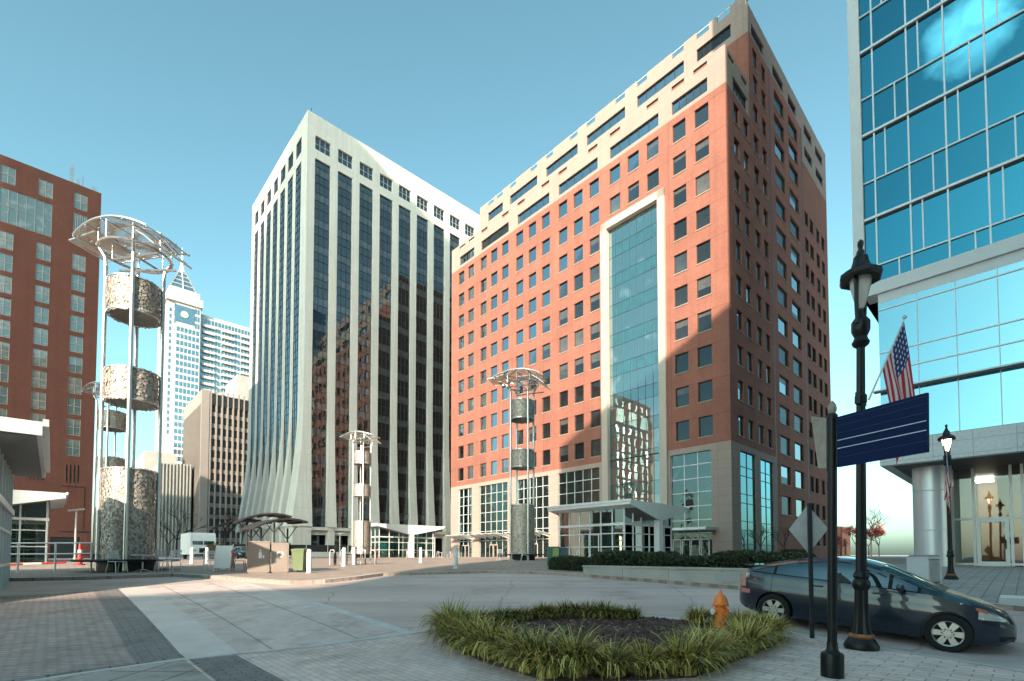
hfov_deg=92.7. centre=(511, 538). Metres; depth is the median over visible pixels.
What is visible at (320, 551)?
podium wall
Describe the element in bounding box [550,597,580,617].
grass clump
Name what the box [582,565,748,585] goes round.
planter wall
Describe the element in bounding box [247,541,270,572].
waste station
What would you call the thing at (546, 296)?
window
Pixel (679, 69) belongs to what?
window
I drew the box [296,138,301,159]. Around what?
window
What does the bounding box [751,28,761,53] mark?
window
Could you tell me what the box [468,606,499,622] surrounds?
grass clump
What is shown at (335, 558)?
bicycle
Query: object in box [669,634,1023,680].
sidewalk slabs
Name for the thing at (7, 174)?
window
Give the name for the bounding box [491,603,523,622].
grass clump
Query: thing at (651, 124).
window
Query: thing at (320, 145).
window
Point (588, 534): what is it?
door
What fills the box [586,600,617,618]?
grass clump
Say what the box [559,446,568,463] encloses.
window
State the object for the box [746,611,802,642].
grass clump
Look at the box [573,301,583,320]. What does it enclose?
window
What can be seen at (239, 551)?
parked car
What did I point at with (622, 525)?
glass pavilion
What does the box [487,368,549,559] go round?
light tower
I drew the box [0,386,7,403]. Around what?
window
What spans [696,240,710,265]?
window
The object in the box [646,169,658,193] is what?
window
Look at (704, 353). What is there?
window
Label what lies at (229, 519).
bare tree
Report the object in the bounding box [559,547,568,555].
wheeled bin
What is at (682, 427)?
window
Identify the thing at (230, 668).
sidewalk border
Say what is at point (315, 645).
kerb
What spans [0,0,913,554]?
sky
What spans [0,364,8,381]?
window
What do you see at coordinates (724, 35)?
window
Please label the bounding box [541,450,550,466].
window
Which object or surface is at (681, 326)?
window
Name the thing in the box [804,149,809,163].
window
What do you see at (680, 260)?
window
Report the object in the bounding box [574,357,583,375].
window
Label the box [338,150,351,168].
window
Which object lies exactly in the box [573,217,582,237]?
window
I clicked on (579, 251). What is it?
window
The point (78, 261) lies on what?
window
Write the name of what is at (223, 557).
notice board
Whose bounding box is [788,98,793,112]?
window
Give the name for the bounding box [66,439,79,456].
window
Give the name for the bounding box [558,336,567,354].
window
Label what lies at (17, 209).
window
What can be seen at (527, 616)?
grass clump
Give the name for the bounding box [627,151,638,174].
window
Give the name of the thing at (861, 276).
street lamp
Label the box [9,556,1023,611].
plaza
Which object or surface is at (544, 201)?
window
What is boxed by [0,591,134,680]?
crossing pavers
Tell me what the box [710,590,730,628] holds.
fire hydrant
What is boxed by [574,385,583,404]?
window
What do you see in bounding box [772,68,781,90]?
window
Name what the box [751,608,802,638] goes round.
grass clump
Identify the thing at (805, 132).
window
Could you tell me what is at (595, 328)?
window
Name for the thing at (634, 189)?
window
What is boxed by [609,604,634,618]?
grass clump
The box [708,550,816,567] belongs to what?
hedge
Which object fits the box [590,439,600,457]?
window
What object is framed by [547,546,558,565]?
info kiosk
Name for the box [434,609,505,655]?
grass clump
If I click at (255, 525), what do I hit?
shade canopy
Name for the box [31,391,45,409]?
window
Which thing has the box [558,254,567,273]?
window
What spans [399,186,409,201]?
window
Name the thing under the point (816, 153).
window
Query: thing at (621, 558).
hedge
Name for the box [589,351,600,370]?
window
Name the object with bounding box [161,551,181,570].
metal chair
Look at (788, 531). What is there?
bare tree
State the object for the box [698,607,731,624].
grass clump
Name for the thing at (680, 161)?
window
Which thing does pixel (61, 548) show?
doorway
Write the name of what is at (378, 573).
plaza kerb
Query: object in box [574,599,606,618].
grass clump
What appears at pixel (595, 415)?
window
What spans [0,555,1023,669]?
ground
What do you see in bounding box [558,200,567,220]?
window
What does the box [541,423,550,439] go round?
window
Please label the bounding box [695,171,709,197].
window
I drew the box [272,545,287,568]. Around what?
door
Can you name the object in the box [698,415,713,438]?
window
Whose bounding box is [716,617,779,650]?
grass clump
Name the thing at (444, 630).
grass clump
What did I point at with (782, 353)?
window
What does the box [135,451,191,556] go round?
ribbed concrete building
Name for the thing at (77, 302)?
window
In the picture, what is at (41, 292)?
window
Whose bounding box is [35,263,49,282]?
window
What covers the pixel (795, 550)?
hedge
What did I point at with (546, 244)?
window
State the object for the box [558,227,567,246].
window
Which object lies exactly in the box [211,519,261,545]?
shade canopy
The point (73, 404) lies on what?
window
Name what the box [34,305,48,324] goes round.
window
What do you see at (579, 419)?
window
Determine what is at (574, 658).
grass clump
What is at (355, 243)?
white office tower
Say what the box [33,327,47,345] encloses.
window
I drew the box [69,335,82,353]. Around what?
window
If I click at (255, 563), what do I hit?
door
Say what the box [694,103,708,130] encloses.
window
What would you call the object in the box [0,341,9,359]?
window
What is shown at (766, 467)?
lobby window
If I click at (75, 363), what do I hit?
window
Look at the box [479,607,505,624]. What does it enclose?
grass clump
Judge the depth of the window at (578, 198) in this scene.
74.33 m
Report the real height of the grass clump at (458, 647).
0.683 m
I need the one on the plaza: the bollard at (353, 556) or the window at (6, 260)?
the bollard at (353, 556)
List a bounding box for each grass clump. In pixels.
[414,595,481,634]
[418,597,485,639]
[420,598,481,647]
[431,606,494,650]
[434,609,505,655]
[445,616,522,658]
[447,608,528,665]
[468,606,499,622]
[469,615,541,664]
[477,627,549,672]
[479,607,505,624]
[486,620,576,675]
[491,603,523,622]
[500,625,600,680]
[504,606,525,621]
[516,604,539,620]
[521,612,620,680]
[526,602,552,618]
[527,600,559,618]
[538,604,564,617]
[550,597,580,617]
[564,598,588,617]
[570,628,657,680]
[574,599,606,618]
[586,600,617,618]
[590,598,623,618]
[608,633,688,678]
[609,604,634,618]
[624,602,647,618]
[632,620,734,679]
[660,621,748,675]
[667,614,754,666]
[673,602,713,623]
[695,628,750,662]
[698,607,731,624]
[709,628,764,658]
[712,610,781,654]
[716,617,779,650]
[726,607,759,627]
[727,615,784,646]
[730,608,775,622]
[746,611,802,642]
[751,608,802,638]
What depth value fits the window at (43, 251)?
69.35 m
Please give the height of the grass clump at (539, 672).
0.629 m
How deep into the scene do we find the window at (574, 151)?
86.73 m
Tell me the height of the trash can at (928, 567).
0.930 m
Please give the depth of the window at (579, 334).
73.59 m
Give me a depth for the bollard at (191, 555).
29.64 m
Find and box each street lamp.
[839,239,882,650]
[937,424,958,579]
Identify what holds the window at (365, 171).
in the white office tower at (355, 243)
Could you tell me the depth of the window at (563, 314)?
75.87 m
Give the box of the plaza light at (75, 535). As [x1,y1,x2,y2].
[67,508,84,558]
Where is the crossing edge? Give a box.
[118,586,237,657]
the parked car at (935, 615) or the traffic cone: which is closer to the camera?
the parked car at (935, 615)
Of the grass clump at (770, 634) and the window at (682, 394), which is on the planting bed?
the grass clump at (770, 634)
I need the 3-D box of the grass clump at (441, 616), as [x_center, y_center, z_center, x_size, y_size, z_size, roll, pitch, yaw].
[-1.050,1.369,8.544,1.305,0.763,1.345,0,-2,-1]
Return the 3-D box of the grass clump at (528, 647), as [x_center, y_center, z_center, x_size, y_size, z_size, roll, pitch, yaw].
[0.282,1.391,6.259,1.398,0.672,1.387,-2,-3,38]
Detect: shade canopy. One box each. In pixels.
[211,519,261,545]
[229,513,291,558]
[240,518,307,541]
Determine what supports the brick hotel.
on the plaza
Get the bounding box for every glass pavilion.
[0,416,49,589]
[10,490,67,561]
[348,523,444,557]
[547,499,689,556]
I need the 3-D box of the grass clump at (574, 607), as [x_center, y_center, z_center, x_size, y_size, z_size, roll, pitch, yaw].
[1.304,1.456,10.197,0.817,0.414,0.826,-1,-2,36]
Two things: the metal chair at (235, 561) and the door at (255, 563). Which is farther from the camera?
the metal chair at (235, 561)
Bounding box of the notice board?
[213,545,234,570]
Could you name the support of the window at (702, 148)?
in the brick office tower at (640, 278)
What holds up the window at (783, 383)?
in the brick office tower at (640, 278)
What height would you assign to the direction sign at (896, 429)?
3.432 m
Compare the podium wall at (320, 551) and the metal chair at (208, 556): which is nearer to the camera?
the metal chair at (208, 556)
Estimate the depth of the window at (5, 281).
66.73 m
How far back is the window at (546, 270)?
78.88 m
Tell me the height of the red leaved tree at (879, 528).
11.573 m
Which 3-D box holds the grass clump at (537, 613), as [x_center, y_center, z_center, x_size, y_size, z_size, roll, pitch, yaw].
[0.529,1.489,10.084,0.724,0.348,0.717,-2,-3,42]
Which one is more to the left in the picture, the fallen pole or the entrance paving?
the fallen pole
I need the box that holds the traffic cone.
[74,544,84,564]
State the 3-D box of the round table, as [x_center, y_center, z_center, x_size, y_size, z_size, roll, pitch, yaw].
[-15.891,1.089,21.000,0.840,0.753,0.840,0,-2,0]
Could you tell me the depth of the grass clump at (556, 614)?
10.02 m
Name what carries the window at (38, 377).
in the brick hotel
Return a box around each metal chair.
[105,550,127,572]
[154,549,168,569]
[154,550,173,572]
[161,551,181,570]
[202,551,216,570]
[231,551,246,570]
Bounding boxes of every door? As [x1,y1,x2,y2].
[249,544,267,569]
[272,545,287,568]
[462,545,468,556]
[489,544,497,556]
[535,543,537,556]
[588,534,598,556]
[673,538,709,555]
[976,518,1010,565]
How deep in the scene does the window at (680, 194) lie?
62.09 m
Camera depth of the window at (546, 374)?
78.20 m
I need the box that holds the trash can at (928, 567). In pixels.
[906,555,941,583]
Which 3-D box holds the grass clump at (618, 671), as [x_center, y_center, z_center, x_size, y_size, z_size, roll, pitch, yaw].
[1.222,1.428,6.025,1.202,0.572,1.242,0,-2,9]
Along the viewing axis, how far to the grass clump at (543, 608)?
10.03 m
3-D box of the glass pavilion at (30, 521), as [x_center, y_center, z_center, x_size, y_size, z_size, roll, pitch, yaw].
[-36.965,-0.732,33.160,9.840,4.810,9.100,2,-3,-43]
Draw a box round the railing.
[11,542,92,572]
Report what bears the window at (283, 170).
in the white office tower at (355, 243)
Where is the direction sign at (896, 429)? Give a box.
[811,393,928,678]
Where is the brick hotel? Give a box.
[0,154,100,557]
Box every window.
[0,163,15,185]
[0,186,51,236]
[0,230,13,250]
[0,252,12,272]
[0,274,11,293]
[0,297,10,315]
[0,319,9,337]
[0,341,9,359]
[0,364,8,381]
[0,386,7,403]
[0,408,6,416]
[30,413,44,421]
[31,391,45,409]
[32,348,46,366]
[32,370,46,388]
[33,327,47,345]
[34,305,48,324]
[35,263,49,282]
[35,284,49,303]
[36,242,50,261]
[38,178,52,198]
[66,418,80,435]
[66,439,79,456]
[67,397,80,414]
[68,356,82,373]
[68,376,81,394]
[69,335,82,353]
[70,294,83,312]
[70,314,83,332]
[71,273,84,292]
[72,253,85,271]
[73,212,86,246]
[74,192,87,211]
[166,303,249,464]
[255,210,258,225]
[261,200,264,215]
[267,190,270,206]
[274,178,277,194]
[281,166,284,183]
[288,153,292,172]
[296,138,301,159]
[315,136,329,156]
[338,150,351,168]
[360,163,372,180]
[380,174,391,191]
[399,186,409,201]
[417,196,427,212]
[434,206,443,221]
[450,215,458,229]
[461,248,473,264]
[465,224,473,236]
[482,223,508,249]
[489,203,502,220]
[511,177,536,203]
[518,194,548,223]
[541,212,549,231]
[541,238,549,257]
[541,264,549,282]
[541,291,549,308]
[541,317,549,334]
[541,343,549,360]
[541,370,550,387]
[541,396,549,413]
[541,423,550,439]
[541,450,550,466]
[547,145,577,175]
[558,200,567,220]
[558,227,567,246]
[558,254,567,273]
[558,281,567,300]
[558,308,567,327]
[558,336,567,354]
[558,363,567,381]
[559,158,597,194]
[559,391,567,408]
[559,418,567,435]
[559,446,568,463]
[573,189,582,210]
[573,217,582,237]
[573,245,582,265]
[573,273,583,292]
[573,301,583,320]
[573,329,583,348]
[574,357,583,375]
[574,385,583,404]
[574,414,583,432]
[574,442,583,460]
[587,108,624,145]
[589,178,598,199]
[589,207,599,227]
[589,236,599,256]
[589,264,599,284]
[589,293,599,313]
[589,322,599,341]
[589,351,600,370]
[590,380,600,399]
[590,410,600,428]
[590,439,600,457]
[609,164,619,186]
[609,194,620,215]
[611,115,657,158]
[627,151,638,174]
[627,182,639,204]
[638,62,683,106]
[646,138,658,162]
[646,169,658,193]
[672,79,706,114]
[672,119,685,144]
[672,152,686,177]
[672,185,686,209]
[673,218,686,242]
[673,251,687,275]
[674,285,687,308]
[674,318,688,341]
[674,352,688,374]
[675,386,689,408]
[675,420,689,442]
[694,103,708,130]
[694,137,709,164]
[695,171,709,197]
[695,205,710,231]
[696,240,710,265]
[696,275,711,299]
[696,310,711,333]
[697,25,730,61]
[697,345,712,368]
[697,380,712,403]
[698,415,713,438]
[733,81,745,109]
[740,451,755,550]
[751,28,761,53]
[761,460,773,551]
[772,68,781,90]
[779,346,789,369]
[779,375,789,398]
[780,405,790,427]
[780,435,790,457]
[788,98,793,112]
[804,128,809,142]
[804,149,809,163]
[815,149,820,163]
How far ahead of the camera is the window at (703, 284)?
59.47 m
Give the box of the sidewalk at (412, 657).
[39,615,1023,680]
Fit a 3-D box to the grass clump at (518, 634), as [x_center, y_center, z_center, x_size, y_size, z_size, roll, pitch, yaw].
[-0.005,1.425,6.818,1.311,0.639,1.355,1,-2,-33]
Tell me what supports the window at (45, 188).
in the brick hotel
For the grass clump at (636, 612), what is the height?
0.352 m
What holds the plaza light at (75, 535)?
on the plaza
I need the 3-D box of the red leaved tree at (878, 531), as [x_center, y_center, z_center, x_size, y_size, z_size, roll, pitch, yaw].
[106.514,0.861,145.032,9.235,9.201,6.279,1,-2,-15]
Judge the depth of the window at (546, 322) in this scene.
78.61 m
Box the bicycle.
[330,546,340,564]
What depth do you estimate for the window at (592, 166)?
74.48 m
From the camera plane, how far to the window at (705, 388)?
59.05 m
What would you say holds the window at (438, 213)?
in the white office tower at (355, 243)
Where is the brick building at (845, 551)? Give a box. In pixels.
[837,526,850,555]
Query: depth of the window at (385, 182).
106.69 m
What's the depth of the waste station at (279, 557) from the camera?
20.48 m
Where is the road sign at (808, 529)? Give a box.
[789,503,826,637]
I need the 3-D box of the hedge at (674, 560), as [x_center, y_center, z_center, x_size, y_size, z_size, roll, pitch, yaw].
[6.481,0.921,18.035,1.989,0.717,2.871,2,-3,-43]
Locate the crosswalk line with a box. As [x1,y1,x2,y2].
[231,580,411,632]
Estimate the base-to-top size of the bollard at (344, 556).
1.000 m
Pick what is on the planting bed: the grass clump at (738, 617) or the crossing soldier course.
the grass clump at (738, 617)
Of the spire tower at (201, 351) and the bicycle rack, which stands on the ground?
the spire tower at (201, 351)
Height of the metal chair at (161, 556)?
0.940 m
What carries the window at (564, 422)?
in the brick office tower at (640, 278)
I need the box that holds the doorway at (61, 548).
[50,537,79,557]
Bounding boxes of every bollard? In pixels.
[189,547,193,563]
[205,547,208,562]
[306,549,311,572]
[341,547,345,565]
[352,547,355,564]
[419,547,421,562]
[453,548,457,568]
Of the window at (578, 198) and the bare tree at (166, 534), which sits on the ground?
the bare tree at (166, 534)
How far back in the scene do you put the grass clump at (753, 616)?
8.97 m
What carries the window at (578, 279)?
in the brick office tower at (640, 278)
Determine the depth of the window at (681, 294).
61.64 m
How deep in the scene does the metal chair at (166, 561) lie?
20.63 m
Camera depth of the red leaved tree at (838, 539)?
155.94 m
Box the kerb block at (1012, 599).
[999,595,1023,604]
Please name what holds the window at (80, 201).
in the brick hotel
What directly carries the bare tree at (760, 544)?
on the plaza
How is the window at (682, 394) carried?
in the brick office tower at (640, 278)
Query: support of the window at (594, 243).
in the brick office tower at (640, 278)
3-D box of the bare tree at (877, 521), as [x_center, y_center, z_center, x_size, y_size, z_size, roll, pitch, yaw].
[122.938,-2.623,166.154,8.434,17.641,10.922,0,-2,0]
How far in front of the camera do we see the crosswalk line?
11.47 m
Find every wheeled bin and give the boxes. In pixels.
[291,548,308,571]
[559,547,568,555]
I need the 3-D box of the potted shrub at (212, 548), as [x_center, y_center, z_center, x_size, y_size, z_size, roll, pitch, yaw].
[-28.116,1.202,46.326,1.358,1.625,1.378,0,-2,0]
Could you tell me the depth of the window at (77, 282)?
71.87 m
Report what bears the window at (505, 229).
in the brick office tower at (640, 278)
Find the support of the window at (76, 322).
in the brick hotel
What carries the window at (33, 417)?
in the brick hotel
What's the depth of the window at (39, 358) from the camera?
68.85 m
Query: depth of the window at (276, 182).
108.66 m
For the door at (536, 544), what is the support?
in the brick office tower at (640, 278)
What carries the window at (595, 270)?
in the brick office tower at (640, 278)
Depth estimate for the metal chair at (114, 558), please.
20.36 m
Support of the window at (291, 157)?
in the white office tower at (355, 243)
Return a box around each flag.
[868,315,914,462]
[944,450,949,512]
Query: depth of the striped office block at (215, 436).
161.09 m
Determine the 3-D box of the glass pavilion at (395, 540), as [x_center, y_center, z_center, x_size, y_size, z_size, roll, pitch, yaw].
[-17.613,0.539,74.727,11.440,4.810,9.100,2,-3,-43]
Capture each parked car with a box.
[234,546,245,558]
[739,556,1016,652]
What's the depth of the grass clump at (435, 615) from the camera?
8.81 m
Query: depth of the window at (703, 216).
59.77 m
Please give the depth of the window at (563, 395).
75.49 m
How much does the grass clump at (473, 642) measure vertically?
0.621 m
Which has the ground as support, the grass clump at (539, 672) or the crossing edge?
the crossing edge
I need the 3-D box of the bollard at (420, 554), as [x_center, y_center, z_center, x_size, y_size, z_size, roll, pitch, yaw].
[-5.857,1.087,31.283,0.240,1.000,0.236,0,-2,0]
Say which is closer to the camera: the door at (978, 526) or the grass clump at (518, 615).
the grass clump at (518, 615)
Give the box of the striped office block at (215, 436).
[182,374,248,556]
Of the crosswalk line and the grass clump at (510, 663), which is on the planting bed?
the grass clump at (510, 663)
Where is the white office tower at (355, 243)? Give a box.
[235,108,479,556]
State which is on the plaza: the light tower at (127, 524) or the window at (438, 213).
the light tower at (127, 524)
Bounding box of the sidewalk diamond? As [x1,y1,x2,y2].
[46,660,210,680]
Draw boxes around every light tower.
[69,215,191,570]
[82,381,126,558]
[339,431,380,557]
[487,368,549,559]
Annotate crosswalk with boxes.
[145,581,398,652]
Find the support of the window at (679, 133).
in the brick office tower at (640, 278)
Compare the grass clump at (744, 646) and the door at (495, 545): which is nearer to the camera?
the grass clump at (744, 646)
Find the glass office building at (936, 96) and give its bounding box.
[847,0,1023,566]
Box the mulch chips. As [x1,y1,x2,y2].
[486,616,730,679]
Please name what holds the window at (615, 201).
in the brick office tower at (640, 278)
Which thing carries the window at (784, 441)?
in the brick office tower at (640, 278)
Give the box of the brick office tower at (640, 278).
[445,0,830,556]
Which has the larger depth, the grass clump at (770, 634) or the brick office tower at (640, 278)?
the brick office tower at (640, 278)
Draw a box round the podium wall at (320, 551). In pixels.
[233,544,350,556]
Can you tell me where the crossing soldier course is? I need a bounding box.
[8,658,170,680]
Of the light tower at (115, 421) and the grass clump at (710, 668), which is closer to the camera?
the grass clump at (710, 668)
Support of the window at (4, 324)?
in the brick hotel
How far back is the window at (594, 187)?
72.15 m
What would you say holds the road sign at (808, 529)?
on the sidewalk slabs at (796, 659)
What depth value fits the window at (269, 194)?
112.41 m
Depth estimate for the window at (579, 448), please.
73.04 m
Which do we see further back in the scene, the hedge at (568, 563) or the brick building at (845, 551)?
the brick building at (845, 551)
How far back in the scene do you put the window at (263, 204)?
115.35 m
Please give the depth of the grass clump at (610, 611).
9.96 m
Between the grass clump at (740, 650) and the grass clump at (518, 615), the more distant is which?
the grass clump at (518, 615)
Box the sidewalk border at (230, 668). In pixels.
[190,655,283,680]
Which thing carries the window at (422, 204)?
in the white office tower at (355, 243)
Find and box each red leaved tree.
[837,535,848,555]
[840,525,870,544]
[853,526,887,555]
[867,521,885,555]
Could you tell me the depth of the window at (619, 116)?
79.86 m
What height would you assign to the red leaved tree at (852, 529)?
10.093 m
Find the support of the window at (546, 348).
in the brick office tower at (640, 278)
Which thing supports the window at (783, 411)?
in the brick office tower at (640, 278)
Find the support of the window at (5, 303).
in the brick hotel
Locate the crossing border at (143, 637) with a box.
[93,589,184,661]
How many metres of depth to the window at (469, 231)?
122.51 m
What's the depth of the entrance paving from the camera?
16.84 m
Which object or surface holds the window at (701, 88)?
in the brick office tower at (640, 278)
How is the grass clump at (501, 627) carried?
on the planting bed
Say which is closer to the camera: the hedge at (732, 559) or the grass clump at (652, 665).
the grass clump at (652, 665)
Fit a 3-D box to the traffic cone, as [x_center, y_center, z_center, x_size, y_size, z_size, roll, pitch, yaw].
[-24.397,0.907,27.560,0.480,1.220,0.480,0,-2,0]
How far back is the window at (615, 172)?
69.51 m
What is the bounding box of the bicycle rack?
[329,549,375,564]
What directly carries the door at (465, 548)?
in the brick office tower at (640, 278)
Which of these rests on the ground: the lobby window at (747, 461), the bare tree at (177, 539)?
the bare tree at (177, 539)
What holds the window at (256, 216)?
in the white office tower at (355, 243)
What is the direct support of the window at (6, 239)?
in the brick hotel
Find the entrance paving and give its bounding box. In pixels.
[891,562,1023,601]
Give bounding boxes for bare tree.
[155,503,209,556]
[159,522,184,556]
[213,508,237,542]
[234,518,245,543]
[744,525,777,551]
[770,528,790,551]
[867,504,888,555]
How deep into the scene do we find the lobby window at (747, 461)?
59.99 m
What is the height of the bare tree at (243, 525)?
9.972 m
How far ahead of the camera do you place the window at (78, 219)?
72.05 m
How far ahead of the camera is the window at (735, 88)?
61.43 m
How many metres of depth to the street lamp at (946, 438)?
17.32 m
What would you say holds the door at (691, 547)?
in the brick office tower at (640, 278)
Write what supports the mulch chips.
on the planting bed
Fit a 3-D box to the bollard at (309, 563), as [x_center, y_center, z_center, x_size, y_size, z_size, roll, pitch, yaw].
[-8.448,0.951,20.322,0.240,1.000,0.236,0,-2,0]
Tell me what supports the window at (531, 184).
in the brick office tower at (640, 278)
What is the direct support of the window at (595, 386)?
in the brick office tower at (640, 278)
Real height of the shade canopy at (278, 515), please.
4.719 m
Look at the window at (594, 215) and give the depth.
72.03 m
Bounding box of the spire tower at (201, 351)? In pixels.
[155,248,249,464]
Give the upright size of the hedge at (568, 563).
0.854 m
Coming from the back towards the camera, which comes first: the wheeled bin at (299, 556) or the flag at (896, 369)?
the wheeled bin at (299, 556)
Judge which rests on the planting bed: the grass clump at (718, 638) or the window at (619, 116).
the grass clump at (718, 638)
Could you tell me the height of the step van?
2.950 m
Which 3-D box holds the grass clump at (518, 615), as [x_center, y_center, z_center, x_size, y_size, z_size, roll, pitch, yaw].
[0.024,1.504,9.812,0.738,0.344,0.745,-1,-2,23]
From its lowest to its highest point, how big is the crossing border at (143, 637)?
0.533 m
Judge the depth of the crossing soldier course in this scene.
6.73 m
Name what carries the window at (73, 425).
in the brick hotel
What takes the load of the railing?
on the plaza
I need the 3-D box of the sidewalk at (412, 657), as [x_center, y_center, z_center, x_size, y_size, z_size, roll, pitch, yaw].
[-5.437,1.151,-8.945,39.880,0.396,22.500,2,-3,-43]
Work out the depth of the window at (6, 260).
66.83 m
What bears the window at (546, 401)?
in the brick office tower at (640, 278)
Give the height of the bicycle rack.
0.865 m
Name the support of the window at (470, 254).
in the brick office tower at (640, 278)
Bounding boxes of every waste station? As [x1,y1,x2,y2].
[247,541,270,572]
[271,543,289,572]
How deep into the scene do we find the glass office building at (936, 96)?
24.45 m
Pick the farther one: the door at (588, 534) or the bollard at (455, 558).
the door at (588, 534)
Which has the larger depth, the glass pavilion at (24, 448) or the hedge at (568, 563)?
the hedge at (568, 563)
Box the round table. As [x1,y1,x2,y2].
[131,555,154,571]
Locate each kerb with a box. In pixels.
[17,570,1023,605]
[26,614,1023,680]
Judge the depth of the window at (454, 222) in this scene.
119.44 m
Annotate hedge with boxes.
[548,555,591,571]
[590,550,680,565]
[644,553,714,566]
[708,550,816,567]
[781,548,806,552]
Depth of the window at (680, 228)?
61.96 m
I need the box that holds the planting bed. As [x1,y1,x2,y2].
[461,617,784,680]
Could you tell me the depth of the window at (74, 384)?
71.31 m
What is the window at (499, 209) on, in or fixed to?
in the brick office tower at (640, 278)
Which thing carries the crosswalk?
on the ground
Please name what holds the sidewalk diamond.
on the sidewalk at (412, 657)
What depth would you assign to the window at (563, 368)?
75.61 m
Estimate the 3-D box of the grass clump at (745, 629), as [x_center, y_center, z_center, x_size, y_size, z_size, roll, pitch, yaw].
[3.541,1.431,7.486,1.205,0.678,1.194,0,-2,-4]
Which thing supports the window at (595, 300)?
in the brick office tower at (640, 278)
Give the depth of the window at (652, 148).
65.17 m
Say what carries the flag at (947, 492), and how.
attached to the street lamp at (946, 438)
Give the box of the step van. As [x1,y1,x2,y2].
[180,532,215,558]
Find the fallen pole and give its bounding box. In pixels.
[10,562,65,565]
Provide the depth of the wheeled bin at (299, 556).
20.60 m
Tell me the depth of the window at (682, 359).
61.35 m
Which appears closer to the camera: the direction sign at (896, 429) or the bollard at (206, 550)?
the direction sign at (896, 429)
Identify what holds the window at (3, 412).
in the brick hotel
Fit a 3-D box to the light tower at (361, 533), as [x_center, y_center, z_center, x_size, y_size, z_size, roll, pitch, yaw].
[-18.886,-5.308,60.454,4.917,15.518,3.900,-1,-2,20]
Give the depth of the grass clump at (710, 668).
6.25 m
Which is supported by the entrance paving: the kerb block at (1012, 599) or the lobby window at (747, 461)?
the kerb block at (1012, 599)
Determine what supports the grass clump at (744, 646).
on the planting bed
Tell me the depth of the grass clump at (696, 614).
9.52 m
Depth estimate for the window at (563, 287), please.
76.11 m
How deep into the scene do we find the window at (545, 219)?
79.19 m
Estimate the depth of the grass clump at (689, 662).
5.99 m
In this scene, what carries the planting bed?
on the sidewalk at (412, 657)
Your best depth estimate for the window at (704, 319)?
59.35 m

